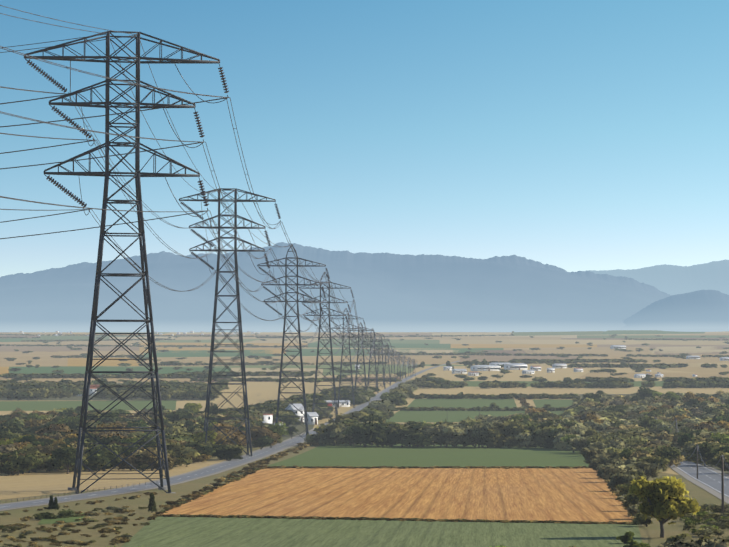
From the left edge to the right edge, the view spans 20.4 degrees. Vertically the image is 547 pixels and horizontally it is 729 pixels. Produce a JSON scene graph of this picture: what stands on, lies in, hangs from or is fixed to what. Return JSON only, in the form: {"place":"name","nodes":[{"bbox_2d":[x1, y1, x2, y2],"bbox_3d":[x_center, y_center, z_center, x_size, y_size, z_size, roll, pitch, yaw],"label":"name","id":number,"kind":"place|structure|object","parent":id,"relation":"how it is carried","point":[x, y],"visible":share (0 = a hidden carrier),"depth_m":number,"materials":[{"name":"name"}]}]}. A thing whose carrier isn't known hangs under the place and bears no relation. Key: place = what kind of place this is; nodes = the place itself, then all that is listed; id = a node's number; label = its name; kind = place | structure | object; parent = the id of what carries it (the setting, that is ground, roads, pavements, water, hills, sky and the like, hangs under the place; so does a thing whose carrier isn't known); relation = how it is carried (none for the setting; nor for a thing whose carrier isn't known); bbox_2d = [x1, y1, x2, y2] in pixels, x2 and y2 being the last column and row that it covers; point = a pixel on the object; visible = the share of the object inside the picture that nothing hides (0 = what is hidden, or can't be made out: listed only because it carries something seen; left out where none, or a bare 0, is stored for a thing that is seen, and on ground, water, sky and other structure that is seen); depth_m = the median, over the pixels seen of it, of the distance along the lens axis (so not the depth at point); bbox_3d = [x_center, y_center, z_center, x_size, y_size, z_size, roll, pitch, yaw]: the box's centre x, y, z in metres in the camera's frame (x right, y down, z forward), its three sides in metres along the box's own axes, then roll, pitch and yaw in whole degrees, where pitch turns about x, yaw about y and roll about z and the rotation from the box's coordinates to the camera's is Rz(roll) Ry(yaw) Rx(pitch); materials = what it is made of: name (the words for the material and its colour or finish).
{"place":"outdoors","nodes":[
{"label":"outdoors","id":0,"kind":"place"},
{"bbox_2d":[0,242,670,331],"bbox_3d":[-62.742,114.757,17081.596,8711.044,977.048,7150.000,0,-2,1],"label":"mountain range","id":1,"kind":"structure","parent":0,"point":[420,293],"depth_m":16069.28,"materials":[{"name":"blue stone"}]},
{"bbox_2d":[0,330,728,546],"bbox_3d":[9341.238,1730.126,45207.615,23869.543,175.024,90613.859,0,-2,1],"label":"fields","id":2,"kind":"structure","parent":0,"point":[559,494],"depth_m":235.74,"materials":[{"name":"plant"}]},
{"bbox_2d":[0,442,728,546],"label":"bushes","id":3,"kind":"object","parent":2,"relation":"on","point":[662,501],"visible":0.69,"depth_m":151.98,"materials":[{"name":"green plant"}]},
{"bbox_2d":[0,332,728,474],"bbox_3d":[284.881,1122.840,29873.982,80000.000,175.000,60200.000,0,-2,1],"label":"farm fields","id":4,"kind":"structure","parent":0,"point":[260,392],"depth_m":2899.40,"materials":[{"name":"beige plant"}]},
{"bbox_2d":[24,31,228,493],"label":"transmission tower","id":5,"kind":"structure","parent":4,"relation":"on","point":[137,175],"depth_m":214.04,"materials":[{"name":"metal"}]},
{"bbox_2d":[179,188,280,455],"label":"transmission tower","id":6,"kind":"structure","parent":4,"relation":"on","point":[234,200],"depth_m":407.21,"materials":[{"name":"metal"}]},
{"bbox_2d":[257,245,329,441],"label":"transmission tower","id":7,"kind":"structure","parent":4,"relation":"on","point":[286,265],"depth_m":546.26,"materials":[{"name":"metal"}]},
{"bbox_2d":[298,272,353,418],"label":"transmission tower","id":8,"kind":"structure","parent":4,"relation":"on","point":[331,355],"depth_m":782.41,"materials":[{"name":"metal"}]},
{"bbox_2d":[330,309,364,407],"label":"transmission tower","id":9,"kind":"structure","parent":4,"relation":"on","point":[349,351],"depth_m":1011.58,"materials":[{"name":"metal"}]},
{"bbox_2d":[348,322,374,391],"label":"transmission tower","id":10,"kind":"structure","parent":4,"relation":"on","point":[363,361],"depth_m":1216.74,"materials":[{"name":"metal"}]},
{"bbox_2d":[0,375,728,539],"bbox_3d":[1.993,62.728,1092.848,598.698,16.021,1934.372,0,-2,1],"label":"woods","id":11,"kind":"object","parent":4,"relation":"on","point":[634,436],"visible":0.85,"depth_m":505.46,"materials":[{"name":"green plant"}]},
{"bbox_2d":[0,331,728,382],"bbox_3d":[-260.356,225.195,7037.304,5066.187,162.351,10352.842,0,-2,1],"label":"tree","id":12,"kind":"object","parent":4,"relation":"on","point":[196,375],"visible":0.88,"depth_m":3957.22,"materials":[{"name":"green plant"}]},
{"bbox_2d":[3,410,728,512],"bbox_3d":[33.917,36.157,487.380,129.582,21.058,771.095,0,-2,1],"label":"poles and fence","id":13,"kind":"object","parent":4,"relation":"on","point":[722,481],"visible":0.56,"depth_m":187.78,"materials":[{"name":"brown wood"}]},
{"bbox_2d":[363,328,384,392],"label":"transmission tower","id":14,"kind":"structure","parent":4,"relation":"on","point":[368,383],"depth_m":1400.62,"materials":[{"name":"metal"}]},
{"bbox_2d":[0,5,417,367],"bbox_3d":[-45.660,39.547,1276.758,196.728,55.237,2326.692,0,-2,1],"label":"conductors","id":15,"kind":"object","parent":14,"relation":"attached to","point":[202,284],"visible":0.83,"depth_m":224.01,"materials":[{"name":"grey metal"}]},
{"bbox_2d":[20,331,728,424],"bbox_3d":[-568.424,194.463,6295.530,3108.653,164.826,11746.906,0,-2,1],"label":"buildings","id":16,"kind":"structure","parent":4,"relation":"on","point":[312,418],"depth_m":2886.33,"materials":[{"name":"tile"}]},
{"bbox_2d":[372,337,390,388],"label":"transmission tower","id":17,"kind":"structure","parent":4,"relation":"on","point":[378,369],"depth_m":1573.08,"materials":[{"name":"metal"}]},
{"bbox_2d":[383,345,394,385],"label":"transmission tower","id":18,"kind":"structure","parent":4,"relation":"on","point":[386,350],"depth_m":1733.68,"materials":[{"name":"metal"}]},
{"bbox_2d":[389,349,398,382],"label":"transmission tower","id":19,"kind":"structure","parent":4,"relation":"on","point":[394,366],"depth_m":1894.12,"materials":[{"name":"metal"}]},
{"bbox_2d":[395,353,402,380],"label":"transmission tower","id":20,"kind":"structure","parent":4,"relation":"on","point":[399,367],"depth_m":2045.98,"materials":[{"name":"metal"}]},
{"bbox_2d":[401,356,407,378],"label":"transmission tower","id":21,"kind":"structure","parent":4,"relation":"on","point":[405,368],"depth_m":2200.41,"materials":[{"name":"metal"}]},
{"bbox_2d":[0,361,728,510],"bbox_3d":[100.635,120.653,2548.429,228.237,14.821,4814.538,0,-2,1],"label":"roads","id":22,"kind":"structure","parent":0,"point":[709,479],"depth_m":272.35,"materials":[{"name":"grey asphalt"}]},
{"bbox_2d":[0,0,728,276],"label":"sky","id":23,"kind":"structure","parent":0,"point":[569,135],"materials":[{"name":"blue"}]},
{"bbox_2d":[583,259,728,294],"bbox_3d":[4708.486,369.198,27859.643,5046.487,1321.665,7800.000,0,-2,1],"label":"mountain range","id":24,"kind":"structure","parent":0,"point":[676,279],"depth_m":29059.73,"materials":[{"name":"blue stone"}]},
{"bbox_2d":[618,290,728,331],"bbox_3d":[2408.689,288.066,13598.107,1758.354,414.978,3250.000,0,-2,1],"label":"mountain","id":25,"kind":"structure","parent":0,"point":[702,311],"depth_m":13685.09,"materials":[{"name":"blue stone"}]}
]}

